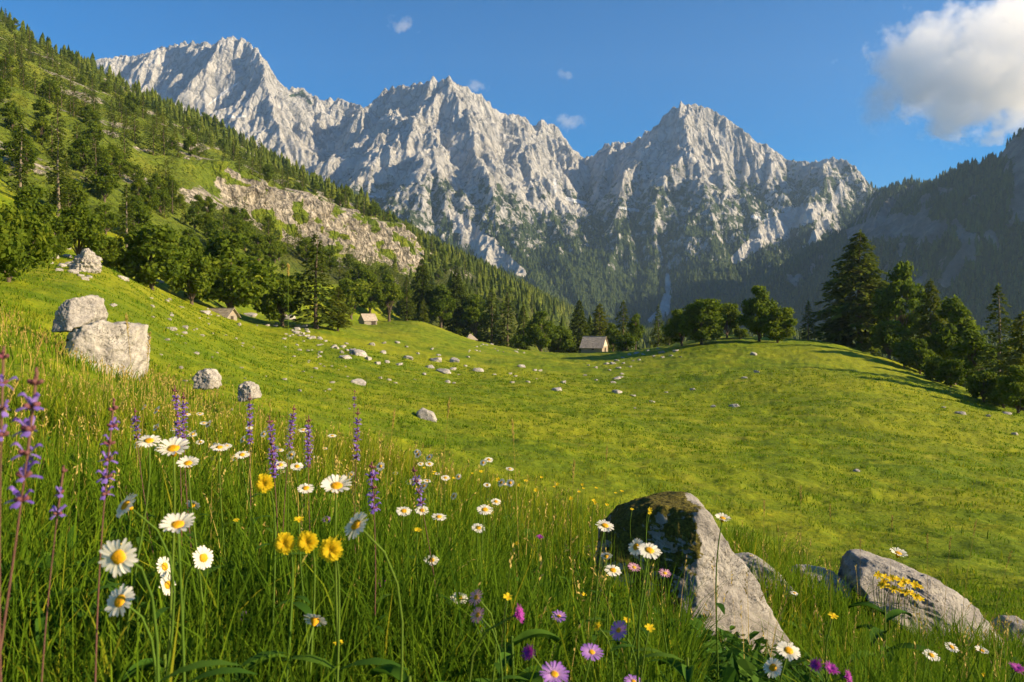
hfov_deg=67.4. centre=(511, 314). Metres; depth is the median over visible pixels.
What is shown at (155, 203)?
broadleaf tree
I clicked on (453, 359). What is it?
stone
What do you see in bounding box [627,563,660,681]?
pink wildflower
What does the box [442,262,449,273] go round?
broadleaf tree
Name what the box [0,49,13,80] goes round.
spruce tree
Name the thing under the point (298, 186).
broadleaf tree
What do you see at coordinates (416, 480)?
sage flower
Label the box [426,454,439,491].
daisy
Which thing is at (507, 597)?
yellow wildflower
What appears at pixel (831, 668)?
magenta wildflower
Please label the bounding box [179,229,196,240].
broadleaf tree
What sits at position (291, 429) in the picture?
sage flower
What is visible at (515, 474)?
grass stalk
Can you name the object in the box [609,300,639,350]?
spruce tree
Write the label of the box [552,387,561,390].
stone
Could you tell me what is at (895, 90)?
sky
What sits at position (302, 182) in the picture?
spruce tree
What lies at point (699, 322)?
broadleaf tree
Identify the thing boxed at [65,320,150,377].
boulder
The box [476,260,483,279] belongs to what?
spruce tree
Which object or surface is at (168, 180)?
broadleaf tree
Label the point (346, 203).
spruce tree
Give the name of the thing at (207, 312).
stone
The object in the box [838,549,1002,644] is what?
slab rock
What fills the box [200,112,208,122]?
broadleaf tree
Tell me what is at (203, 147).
spruce tree
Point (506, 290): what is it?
broadleaf tree
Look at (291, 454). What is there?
daisy
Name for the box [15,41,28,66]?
spruce tree
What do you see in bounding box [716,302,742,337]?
broadleaf tree
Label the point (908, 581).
yellow wildflower
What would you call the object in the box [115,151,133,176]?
broadleaf tree
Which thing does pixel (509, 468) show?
daisy
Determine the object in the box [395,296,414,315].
broadleaf tree
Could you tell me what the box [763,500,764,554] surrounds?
grass stalk
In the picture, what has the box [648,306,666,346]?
spruce tree
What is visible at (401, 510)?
daisy
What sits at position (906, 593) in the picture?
yellow wildflower
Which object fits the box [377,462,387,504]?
daisy
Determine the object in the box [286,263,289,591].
grass stalk
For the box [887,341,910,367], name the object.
broadleaf tree
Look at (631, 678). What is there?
violet wildflower
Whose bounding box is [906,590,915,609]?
yellow wildflower
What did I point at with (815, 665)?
magenta wildflower
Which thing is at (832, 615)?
yellow wildflower
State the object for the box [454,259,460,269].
broadleaf tree
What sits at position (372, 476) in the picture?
sage flower
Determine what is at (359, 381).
stone
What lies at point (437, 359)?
stone
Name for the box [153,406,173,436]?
daisy
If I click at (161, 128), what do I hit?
spruce tree
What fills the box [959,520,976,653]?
grass stalk
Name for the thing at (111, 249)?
broadleaf tree
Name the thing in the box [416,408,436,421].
rock
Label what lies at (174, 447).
daisy
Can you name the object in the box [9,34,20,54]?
spruce tree
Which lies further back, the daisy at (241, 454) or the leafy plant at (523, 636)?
the daisy at (241, 454)
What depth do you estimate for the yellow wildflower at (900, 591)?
5.67 m
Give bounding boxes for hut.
[209,308,240,320]
[358,313,377,324]
[466,334,477,339]
[579,336,609,352]
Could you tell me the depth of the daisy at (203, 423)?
4.28 m
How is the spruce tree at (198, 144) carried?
on the hillside
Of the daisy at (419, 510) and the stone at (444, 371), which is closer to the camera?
the daisy at (419, 510)
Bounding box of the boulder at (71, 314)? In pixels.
[51,295,107,332]
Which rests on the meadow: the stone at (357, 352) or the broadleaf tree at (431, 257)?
the stone at (357, 352)
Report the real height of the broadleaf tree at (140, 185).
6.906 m
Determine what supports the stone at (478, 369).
on the meadow
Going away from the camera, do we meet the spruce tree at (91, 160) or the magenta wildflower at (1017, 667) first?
the magenta wildflower at (1017, 667)
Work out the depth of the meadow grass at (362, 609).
2.19 m
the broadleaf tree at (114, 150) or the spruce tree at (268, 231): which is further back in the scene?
the spruce tree at (268, 231)
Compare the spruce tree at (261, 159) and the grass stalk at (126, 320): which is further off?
the spruce tree at (261, 159)
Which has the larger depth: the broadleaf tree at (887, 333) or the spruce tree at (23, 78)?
the spruce tree at (23, 78)
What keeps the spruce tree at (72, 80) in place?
on the hillside
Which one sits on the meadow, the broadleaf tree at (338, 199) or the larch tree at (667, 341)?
the larch tree at (667, 341)
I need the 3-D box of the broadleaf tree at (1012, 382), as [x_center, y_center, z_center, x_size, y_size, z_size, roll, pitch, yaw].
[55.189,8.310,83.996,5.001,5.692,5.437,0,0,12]
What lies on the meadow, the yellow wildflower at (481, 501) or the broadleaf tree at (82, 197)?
the yellow wildflower at (481, 501)
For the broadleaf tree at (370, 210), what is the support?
on the hillside
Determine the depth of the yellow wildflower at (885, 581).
5.68 m
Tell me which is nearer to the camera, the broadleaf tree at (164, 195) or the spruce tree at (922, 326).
the spruce tree at (922, 326)
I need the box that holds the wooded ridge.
[732,128,1023,335]
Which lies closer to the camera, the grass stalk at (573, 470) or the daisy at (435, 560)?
the daisy at (435, 560)
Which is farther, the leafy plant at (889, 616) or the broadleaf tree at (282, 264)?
the broadleaf tree at (282, 264)
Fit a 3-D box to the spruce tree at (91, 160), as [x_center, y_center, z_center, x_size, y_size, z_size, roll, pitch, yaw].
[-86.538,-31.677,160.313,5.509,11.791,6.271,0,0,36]
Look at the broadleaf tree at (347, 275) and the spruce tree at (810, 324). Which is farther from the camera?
the broadleaf tree at (347, 275)
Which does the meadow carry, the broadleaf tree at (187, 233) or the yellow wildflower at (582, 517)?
the yellow wildflower at (582, 517)
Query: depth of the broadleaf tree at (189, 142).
280.88 m
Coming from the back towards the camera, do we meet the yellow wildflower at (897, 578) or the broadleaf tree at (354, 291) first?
the broadleaf tree at (354, 291)
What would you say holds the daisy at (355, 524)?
on the meadow
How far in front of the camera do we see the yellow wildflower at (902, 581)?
5.63 m
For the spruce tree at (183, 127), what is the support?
on the hillside
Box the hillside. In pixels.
[0,20,511,326]
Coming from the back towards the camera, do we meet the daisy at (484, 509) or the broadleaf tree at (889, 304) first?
the broadleaf tree at (889, 304)
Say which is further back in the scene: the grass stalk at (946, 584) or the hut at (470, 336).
the hut at (470, 336)
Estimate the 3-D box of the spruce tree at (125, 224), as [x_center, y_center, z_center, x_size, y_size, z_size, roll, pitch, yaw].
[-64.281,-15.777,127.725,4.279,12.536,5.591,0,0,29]
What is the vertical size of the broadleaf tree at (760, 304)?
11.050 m
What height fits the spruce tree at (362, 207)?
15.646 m
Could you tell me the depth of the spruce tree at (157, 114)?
334.99 m
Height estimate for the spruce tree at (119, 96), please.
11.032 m
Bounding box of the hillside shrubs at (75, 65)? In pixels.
[0,19,451,286]
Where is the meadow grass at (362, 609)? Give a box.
[0,363,1023,681]
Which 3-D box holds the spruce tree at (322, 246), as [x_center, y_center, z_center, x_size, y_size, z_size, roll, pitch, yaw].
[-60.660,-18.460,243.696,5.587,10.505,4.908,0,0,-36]
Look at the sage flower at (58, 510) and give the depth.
1.00 m
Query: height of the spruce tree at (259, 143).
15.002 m
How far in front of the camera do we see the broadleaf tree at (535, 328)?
203.67 m
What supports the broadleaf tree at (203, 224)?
on the hillside
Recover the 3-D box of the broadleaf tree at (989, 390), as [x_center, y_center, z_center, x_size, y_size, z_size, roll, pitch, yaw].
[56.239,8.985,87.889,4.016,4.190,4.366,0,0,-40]
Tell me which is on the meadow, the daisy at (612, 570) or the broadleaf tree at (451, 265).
the daisy at (612, 570)
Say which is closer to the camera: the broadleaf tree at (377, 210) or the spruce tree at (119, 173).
the spruce tree at (119, 173)
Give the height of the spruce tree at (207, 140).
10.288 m
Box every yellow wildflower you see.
[239,532,310,681]
[254,473,310,674]
[281,536,342,681]
[293,530,318,674]
[294,516,307,643]
[414,527,421,596]
[479,470,488,555]
[496,477,511,545]
[503,592,512,681]
[514,479,527,551]
[517,483,520,541]
[532,488,537,564]
[540,476,543,540]
[556,483,558,546]
[564,496,572,568]
[577,490,580,560]
[579,487,584,541]
[581,483,584,558]
[591,499,597,607]
[592,501,596,584]
[593,622,613,681]
[604,503,608,590]
[623,617,632,673]
[630,508,633,539]
[640,624,654,681]
[645,512,651,603]
[646,507,652,618]
[824,612,838,681]
[873,570,881,617]
[876,580,884,614]
[878,578,887,614]
[881,574,888,623]
[883,583,891,617]
[884,574,895,606]
[885,585,898,606]
[893,576,900,623]
[896,588,903,608]
[897,577,906,632]
[899,588,909,627]
[904,579,911,610]
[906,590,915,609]
[909,581,918,610]
[911,593,919,600]
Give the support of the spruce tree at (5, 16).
on the hillside
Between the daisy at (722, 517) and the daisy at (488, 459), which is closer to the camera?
the daisy at (722, 517)
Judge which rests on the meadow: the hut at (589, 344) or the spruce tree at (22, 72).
the hut at (589, 344)
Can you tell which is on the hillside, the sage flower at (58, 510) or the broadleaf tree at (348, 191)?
the broadleaf tree at (348, 191)
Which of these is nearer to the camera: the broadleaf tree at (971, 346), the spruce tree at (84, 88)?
the broadleaf tree at (971, 346)
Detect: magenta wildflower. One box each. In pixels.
[468,603,523,681]
[521,644,543,681]
[538,535,542,574]
[808,657,824,681]
[824,661,840,681]
[831,670,851,681]
[1009,662,1023,681]
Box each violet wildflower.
[539,661,569,681]
[552,609,566,661]
[580,643,603,681]
[609,620,636,677]
[624,674,639,681]
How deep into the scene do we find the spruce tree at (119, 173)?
194.28 m
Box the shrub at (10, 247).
[0,218,37,284]
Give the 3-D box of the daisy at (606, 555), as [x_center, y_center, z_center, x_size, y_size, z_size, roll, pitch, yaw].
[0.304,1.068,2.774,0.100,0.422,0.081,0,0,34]
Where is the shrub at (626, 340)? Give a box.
[614,333,636,350]
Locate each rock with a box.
[67,248,101,273]
[192,368,221,389]
[237,381,261,401]
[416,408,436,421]
[594,491,804,666]
[735,552,795,601]
[791,564,852,598]
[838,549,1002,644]
[991,615,1023,644]
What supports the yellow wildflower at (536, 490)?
on the meadow
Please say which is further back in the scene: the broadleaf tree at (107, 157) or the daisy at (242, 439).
the broadleaf tree at (107, 157)
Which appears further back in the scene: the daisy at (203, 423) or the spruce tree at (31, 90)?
the spruce tree at (31, 90)
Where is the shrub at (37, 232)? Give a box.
[0,200,61,281]
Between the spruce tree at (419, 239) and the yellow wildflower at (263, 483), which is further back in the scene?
the spruce tree at (419, 239)
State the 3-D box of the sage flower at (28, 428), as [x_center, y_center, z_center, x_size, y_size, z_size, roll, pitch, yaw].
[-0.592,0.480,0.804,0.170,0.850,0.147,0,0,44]
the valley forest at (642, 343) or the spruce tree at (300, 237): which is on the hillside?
the spruce tree at (300, 237)
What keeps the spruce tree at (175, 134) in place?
on the hillside
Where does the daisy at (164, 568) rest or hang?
on the meadow
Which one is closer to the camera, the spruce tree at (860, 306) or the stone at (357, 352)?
the stone at (357, 352)
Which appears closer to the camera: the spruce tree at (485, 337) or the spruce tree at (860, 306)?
the spruce tree at (860, 306)
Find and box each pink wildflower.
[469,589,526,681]
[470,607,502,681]
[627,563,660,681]
[648,568,671,681]
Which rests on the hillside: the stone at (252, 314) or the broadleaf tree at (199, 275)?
the broadleaf tree at (199, 275)
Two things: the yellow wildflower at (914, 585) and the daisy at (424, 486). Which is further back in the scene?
the yellow wildflower at (914, 585)
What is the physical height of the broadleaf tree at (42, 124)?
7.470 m
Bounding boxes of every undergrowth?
[1,405,1023,681]
[1,481,900,681]
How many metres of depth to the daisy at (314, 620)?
1.38 m
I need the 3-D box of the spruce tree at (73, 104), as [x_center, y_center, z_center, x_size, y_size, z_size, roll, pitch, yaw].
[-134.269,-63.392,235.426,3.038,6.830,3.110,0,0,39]
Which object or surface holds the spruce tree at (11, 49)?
on the hillside
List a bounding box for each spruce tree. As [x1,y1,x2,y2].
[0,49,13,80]
[0,65,10,92]
[2,8,7,23]
[2,121,41,192]
[5,37,14,55]
[8,72,14,86]
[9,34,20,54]
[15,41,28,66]
[15,52,27,78]
[16,62,29,84]
[18,66,29,91]
[24,27,32,43]
[26,37,35,62]
[26,48,33,61]
[28,70,40,95]
[37,52,42,67]
[37,131,78,215]
[41,120,59,156]
[43,41,51,62]
[44,82,53,102]
[48,48,56,67]
[50,59,63,80]
[50,95,67,138]
[56,82,68,107]
[61,151,72,179]
[67,68,76,89]
[67,86,80,109]
[67,94,74,113]
[68,96,79,117]
[68,120,82,166]
[79,87,93,109]
[81,135,104,182]
[88,78,96,97]
[90,90,100,113]
[105,99,115,121]
[105,111,119,138]
[111,183,139,247]
[112,83,117,98]
[114,88,123,111]
[115,98,125,122]
[116,157,124,179]
[117,123,133,158]
[122,108,128,125]
[127,110,144,143]
[138,94,149,118]
[145,122,160,155]
[151,107,162,128]
[155,161,171,189]
[156,112,171,141]
[158,126,169,155]
[159,198,169,217]
[167,180,179,214]
[172,126,179,141]
[174,139,181,157]
[178,206,187,223]
[179,115,187,136]
[193,131,203,154]
[201,139,207,154]
[206,132,212,146]
[218,207,230,231]
[228,138,237,159]
[236,155,243,169]
[248,157,258,177]
[256,138,263,149]
[256,151,263,172]
[262,217,275,247]
[278,168,285,185]
[281,232,351,328]
[282,170,291,188]
[283,226,291,247]
[292,223,303,254]
[300,168,307,186]
[301,176,306,190]
[318,240,330,271]
[333,258,344,279]
[342,190,349,208]
[355,195,359,211]
[360,195,368,217]
[395,275,416,320]
[403,257,442,326]
[417,233,423,248]
[429,235,436,252]
[437,269,471,336]
[461,254,469,273]
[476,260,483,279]
[476,288,508,345]
[493,295,520,348]
[512,304,535,349]
[529,293,535,311]
[567,298,591,352]
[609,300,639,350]
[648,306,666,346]
[798,300,817,339]
[809,229,914,355]
[905,279,948,371]
[956,315,985,386]
[968,282,1023,375]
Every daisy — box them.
[86,435,160,664]
[98,538,240,681]
[105,583,155,681]
[116,493,175,681]
[128,557,170,655]
[131,574,175,657]
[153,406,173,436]
[156,437,189,672]
[159,512,257,681]
[160,545,212,656]
[176,456,221,635]
[186,500,215,546]
[188,432,199,466]
[196,412,203,454]
[200,421,207,455]
[205,421,217,479]
[210,443,245,574]
[234,451,258,559]
[240,436,251,486]
[253,461,286,535]
[274,445,285,495]
[287,450,297,497]
[290,462,328,524]
[297,483,313,577]
[298,428,309,498]
[304,614,326,681]
[320,474,408,681]
[328,434,336,474]
[345,512,402,681]
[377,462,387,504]
[382,506,413,583]
[415,451,427,514]
[415,506,445,569]
[421,482,433,514]
[424,555,438,584]
[425,462,433,518]
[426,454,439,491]
[432,513,445,569]
[441,475,449,530]
[450,592,467,603]
[451,493,458,515]
[472,523,484,578]
[477,504,492,618]
[480,460,486,516]
[484,457,492,527]
[491,498,500,560]
[498,478,511,541]
[505,467,513,539]
[506,479,513,522]
[583,565,620,656]
[587,552,612,611]
[591,519,620,680]
[609,543,684,681]
[610,539,647,674]
[696,513,730,681]
[763,657,782,681]
[776,641,800,681]
[890,547,907,560]
[922,649,939,681]
[942,642,958,681]
[975,646,988,674]
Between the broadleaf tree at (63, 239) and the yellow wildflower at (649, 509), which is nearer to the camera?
the yellow wildflower at (649, 509)
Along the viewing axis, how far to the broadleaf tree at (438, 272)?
457.14 m
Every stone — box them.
[67,269,78,273]
[117,275,128,281]
[200,310,210,314]
[243,313,256,316]
[277,314,295,319]
[295,324,309,327]
[338,355,351,358]
[351,378,365,385]
[353,349,366,356]
[430,357,441,361]
[436,368,450,373]
[449,357,459,362]
[472,368,483,371]
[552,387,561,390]
[955,411,966,414]
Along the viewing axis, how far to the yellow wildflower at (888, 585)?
5.67 m
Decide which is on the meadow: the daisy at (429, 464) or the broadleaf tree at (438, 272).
the daisy at (429, 464)
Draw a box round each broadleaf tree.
[0,54,20,75]
[0,78,11,102]
[0,100,24,130]
[0,128,34,166]
[0,158,8,178]
[5,20,17,33]
[11,184,58,223]
[12,17,20,26]
[14,142,40,172]
[29,116,53,144]
[32,97,52,120]
[37,77,59,96]
[38,221,72,260]
[46,83,61,102]
[47,175,89,209]
[50,204,107,254]
[67,138,93,172]
[68,51,75,63]
[70,158,82,170]
[76,74,86,84]
[80,105,93,117]
[80,121,105,147]
[83,109,101,128]
[86,144,112,175]
[87,163,120,201]
[93,203,120,233]
[96,237,125,267]
[98,81,111,92]
[105,144,123,173]
[112,224,194,289]
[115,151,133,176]
[118,195,152,234]
[123,91,140,109]
[125,101,136,115]
[128,164,144,182]
[128,177,150,196]
[140,188,160,210]
[147,173,168,196]
[153,189,171,212]
[158,174,179,203]
[159,236,219,304]
[167,136,176,149]
[175,194,185,208]
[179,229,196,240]
[182,136,199,154]
[184,207,203,229]
[184,232,278,307]
[185,117,192,127]
[189,194,204,213]
[190,120,200,132]
[198,213,214,238]
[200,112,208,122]
[201,196,216,216]
[204,219,230,238]
[217,138,225,149]
[224,206,243,225]
[229,219,250,253]
[240,208,253,223]
[241,221,255,250]
[245,232,269,260]
[251,272,312,326]
[260,215,275,232]
[260,256,274,273]
[261,234,280,256]
[262,164,274,174]
[264,172,272,182]
[270,246,282,262]
[273,241,287,260]
[279,260,286,271]
[292,183,302,190]
[295,238,316,260]
[306,255,318,271]
[310,181,319,191]
[322,249,338,272]
[328,277,373,319]
[334,193,344,205]
[341,186,351,201]
[343,253,354,268]
[343,271,351,278]
[349,261,368,279]
[358,270,384,312]
[367,205,375,215]
[372,202,381,217]
[377,273,404,321]
[378,265,388,277]
[384,214,393,221]
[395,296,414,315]
[404,222,411,231]
[424,283,457,327]
[427,254,434,264]
[434,269,441,279]
[439,249,446,259]
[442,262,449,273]
[448,261,453,269]
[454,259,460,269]
[460,294,492,340]
[495,301,502,312]
[500,302,506,316]
[502,285,512,296]
[511,299,516,310]
[523,311,559,351]
[547,325,577,352]
[604,323,618,351]
[626,313,644,349]
[661,309,691,345]
[676,298,728,344]
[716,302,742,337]
[735,285,780,340]
[755,307,798,342]
[867,320,911,359]
[871,260,929,359]
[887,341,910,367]
[897,338,940,373]
[920,294,984,384]
[920,356,949,382]
[935,359,970,386]
[949,329,996,383]
[965,370,996,401]
[982,375,1014,408]
[989,365,1023,412]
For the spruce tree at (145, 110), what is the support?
on the hillside
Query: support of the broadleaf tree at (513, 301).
on the meadow
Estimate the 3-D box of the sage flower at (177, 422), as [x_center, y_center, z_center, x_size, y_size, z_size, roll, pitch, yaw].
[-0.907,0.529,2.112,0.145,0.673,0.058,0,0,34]
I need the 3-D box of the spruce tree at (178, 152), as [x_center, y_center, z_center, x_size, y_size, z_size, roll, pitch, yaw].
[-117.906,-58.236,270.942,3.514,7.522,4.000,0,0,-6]
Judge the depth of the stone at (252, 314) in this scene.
129.91 m
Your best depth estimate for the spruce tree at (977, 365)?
130.80 m
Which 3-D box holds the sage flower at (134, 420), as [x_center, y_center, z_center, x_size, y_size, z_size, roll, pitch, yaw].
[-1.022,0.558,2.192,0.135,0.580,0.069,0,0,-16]
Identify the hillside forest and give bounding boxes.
[0,6,573,327]
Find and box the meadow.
[0,178,1023,619]
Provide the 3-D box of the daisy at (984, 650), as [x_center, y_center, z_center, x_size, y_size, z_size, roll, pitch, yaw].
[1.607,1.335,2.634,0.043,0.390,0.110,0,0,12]
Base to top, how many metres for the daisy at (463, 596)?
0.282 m
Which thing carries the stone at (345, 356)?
on the meadow
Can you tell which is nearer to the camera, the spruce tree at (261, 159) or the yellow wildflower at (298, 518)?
the yellow wildflower at (298, 518)
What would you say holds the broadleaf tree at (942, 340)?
on the meadow
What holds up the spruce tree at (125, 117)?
on the hillside
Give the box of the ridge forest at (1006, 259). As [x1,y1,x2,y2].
[644,127,1023,342]
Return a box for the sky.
[0,0,1023,188]
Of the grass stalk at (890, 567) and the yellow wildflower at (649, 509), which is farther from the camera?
the grass stalk at (890, 567)
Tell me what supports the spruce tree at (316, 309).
on the meadow
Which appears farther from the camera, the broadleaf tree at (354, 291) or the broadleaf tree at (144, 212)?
the broadleaf tree at (354, 291)
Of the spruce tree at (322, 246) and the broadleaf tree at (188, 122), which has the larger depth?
the broadleaf tree at (188, 122)
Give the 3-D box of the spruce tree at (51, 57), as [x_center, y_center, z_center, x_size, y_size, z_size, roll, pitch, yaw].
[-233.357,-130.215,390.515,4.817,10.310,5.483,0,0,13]
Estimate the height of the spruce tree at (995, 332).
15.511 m
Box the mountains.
[95,36,875,323]
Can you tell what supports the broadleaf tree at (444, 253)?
on the hillside
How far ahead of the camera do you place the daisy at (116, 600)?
1.08 m
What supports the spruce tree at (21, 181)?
on the hillside
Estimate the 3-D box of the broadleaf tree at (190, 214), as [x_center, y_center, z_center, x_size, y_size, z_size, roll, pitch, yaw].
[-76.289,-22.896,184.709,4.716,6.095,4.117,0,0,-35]
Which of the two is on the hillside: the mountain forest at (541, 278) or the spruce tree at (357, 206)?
the spruce tree at (357, 206)
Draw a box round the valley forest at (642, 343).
[446,270,1023,387]
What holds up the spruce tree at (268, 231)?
on the hillside
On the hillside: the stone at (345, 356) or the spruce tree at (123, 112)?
the spruce tree at (123, 112)
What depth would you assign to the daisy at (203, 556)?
1.48 m
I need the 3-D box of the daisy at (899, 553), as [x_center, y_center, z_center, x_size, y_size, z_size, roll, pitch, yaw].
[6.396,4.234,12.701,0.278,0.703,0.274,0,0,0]
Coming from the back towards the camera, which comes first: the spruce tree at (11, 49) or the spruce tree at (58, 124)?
the spruce tree at (11, 49)
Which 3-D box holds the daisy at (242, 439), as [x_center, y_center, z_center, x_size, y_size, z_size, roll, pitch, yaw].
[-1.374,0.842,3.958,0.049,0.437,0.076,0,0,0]
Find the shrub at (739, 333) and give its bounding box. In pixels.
[732,327,748,338]
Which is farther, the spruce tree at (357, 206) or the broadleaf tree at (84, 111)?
the spruce tree at (357, 206)
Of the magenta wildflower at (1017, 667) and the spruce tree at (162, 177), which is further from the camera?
the spruce tree at (162, 177)
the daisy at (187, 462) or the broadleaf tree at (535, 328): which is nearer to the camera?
the daisy at (187, 462)
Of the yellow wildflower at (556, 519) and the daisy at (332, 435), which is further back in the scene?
the yellow wildflower at (556, 519)
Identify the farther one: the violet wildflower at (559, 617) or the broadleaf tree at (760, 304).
the broadleaf tree at (760, 304)
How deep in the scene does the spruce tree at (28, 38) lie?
424.58 m
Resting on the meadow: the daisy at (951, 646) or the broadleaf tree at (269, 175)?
the daisy at (951, 646)
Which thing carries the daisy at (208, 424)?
on the meadow
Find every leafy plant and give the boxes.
[122,654,166,681]
[213,653,291,681]
[371,664,444,681]
[466,629,560,681]
[658,658,693,681]
[838,601,945,676]
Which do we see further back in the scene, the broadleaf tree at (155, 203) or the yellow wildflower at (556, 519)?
the broadleaf tree at (155, 203)
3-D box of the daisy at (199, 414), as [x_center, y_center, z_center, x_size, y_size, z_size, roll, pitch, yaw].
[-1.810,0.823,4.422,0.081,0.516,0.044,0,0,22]
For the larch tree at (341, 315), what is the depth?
125.33 m
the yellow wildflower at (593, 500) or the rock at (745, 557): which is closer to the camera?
the yellow wildflower at (593, 500)
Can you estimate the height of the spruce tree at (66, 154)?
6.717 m
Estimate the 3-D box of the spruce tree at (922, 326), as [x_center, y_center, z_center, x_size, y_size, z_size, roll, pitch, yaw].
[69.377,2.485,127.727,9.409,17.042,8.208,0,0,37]
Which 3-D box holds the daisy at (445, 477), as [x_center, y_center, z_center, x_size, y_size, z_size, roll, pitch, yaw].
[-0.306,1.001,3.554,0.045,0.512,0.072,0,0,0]
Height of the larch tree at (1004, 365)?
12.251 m
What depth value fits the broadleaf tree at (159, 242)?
90.25 m
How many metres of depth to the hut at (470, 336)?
221.19 m
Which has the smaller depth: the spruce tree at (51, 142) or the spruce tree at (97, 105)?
the spruce tree at (51, 142)
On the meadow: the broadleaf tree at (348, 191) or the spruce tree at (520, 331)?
the spruce tree at (520, 331)
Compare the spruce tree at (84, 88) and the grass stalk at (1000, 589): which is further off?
the spruce tree at (84, 88)
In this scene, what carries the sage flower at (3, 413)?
on the meadow
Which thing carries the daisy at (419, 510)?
on the meadow
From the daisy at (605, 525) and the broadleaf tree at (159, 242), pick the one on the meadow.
the daisy at (605, 525)
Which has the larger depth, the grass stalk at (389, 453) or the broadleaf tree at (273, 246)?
the broadleaf tree at (273, 246)
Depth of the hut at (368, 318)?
185.16 m
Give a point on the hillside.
(333, 225)
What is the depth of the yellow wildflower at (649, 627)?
1.41 m
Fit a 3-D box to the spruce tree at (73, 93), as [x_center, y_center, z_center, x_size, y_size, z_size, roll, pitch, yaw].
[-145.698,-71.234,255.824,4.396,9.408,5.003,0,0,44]
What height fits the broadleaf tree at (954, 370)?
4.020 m
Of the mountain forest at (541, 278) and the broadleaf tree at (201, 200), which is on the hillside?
the broadleaf tree at (201, 200)
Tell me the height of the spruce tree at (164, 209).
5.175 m
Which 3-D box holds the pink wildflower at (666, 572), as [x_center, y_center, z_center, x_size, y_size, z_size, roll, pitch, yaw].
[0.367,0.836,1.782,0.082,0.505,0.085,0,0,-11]
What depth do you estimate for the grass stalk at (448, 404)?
3.40 m
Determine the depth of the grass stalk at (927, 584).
4.40 m
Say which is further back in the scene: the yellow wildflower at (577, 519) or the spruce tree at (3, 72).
the spruce tree at (3, 72)
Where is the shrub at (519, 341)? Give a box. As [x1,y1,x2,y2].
[508,334,530,348]
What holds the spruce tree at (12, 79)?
on the hillside
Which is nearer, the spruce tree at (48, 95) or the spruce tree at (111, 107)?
the spruce tree at (48, 95)
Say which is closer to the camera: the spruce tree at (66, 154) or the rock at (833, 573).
the rock at (833, 573)
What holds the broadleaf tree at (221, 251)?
on the hillside
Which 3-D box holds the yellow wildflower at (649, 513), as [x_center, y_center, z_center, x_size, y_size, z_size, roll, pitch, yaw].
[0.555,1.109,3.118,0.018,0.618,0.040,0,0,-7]
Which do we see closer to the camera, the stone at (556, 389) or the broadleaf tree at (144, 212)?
the stone at (556, 389)
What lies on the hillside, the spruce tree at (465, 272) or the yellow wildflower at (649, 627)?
the spruce tree at (465, 272)
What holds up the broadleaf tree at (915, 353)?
on the meadow
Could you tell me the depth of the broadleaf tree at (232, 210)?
226.07 m
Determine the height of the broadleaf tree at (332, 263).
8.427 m
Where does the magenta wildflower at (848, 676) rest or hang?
on the meadow
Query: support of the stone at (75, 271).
on the meadow
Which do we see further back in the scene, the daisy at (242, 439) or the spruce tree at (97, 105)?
the spruce tree at (97, 105)
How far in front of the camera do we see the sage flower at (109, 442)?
1.12 m
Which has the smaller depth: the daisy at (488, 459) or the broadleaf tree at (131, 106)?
the daisy at (488, 459)
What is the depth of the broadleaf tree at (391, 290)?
213.83 m
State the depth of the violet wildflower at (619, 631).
1.43 m
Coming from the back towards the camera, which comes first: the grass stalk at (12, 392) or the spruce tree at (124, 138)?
the spruce tree at (124, 138)
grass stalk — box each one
[4,378,19,411]
[8,331,44,500]
[125,313,137,483]
[140,331,151,473]
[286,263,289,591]
[385,409,394,514]
[439,398,450,538]
[511,419,518,557]
[570,459,575,566]
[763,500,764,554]
[889,515,893,640]
[926,534,928,645]
[942,537,951,654]
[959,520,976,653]
[988,551,1011,650]
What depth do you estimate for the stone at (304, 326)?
121.50 m
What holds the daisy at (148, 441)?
on the meadow
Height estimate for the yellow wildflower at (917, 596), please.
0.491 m
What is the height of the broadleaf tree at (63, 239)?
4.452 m
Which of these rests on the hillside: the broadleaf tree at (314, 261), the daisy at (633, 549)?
the broadleaf tree at (314, 261)
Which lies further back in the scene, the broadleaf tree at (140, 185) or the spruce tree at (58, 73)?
the spruce tree at (58, 73)
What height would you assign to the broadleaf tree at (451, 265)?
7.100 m
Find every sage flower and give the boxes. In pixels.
[0,346,17,681]
[1,367,43,651]
[41,465,67,681]
[94,398,119,681]
[130,408,158,558]
[171,385,193,584]
[179,392,209,573]
[220,394,261,534]
[258,404,295,558]
[265,415,297,586]
[304,415,323,565]
[349,408,384,604]
[353,390,369,514]
[363,462,390,672]
[411,466,467,643]
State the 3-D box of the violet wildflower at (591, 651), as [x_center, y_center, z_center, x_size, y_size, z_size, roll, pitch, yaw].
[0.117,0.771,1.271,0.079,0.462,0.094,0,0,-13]
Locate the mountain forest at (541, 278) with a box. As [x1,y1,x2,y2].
[376,173,877,324]
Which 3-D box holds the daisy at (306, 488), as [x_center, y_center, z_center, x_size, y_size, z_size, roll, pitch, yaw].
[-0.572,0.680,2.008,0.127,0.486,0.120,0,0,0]
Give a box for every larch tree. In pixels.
[322,286,353,330]
[416,299,429,321]
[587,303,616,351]
[660,318,676,344]
[980,310,1023,409]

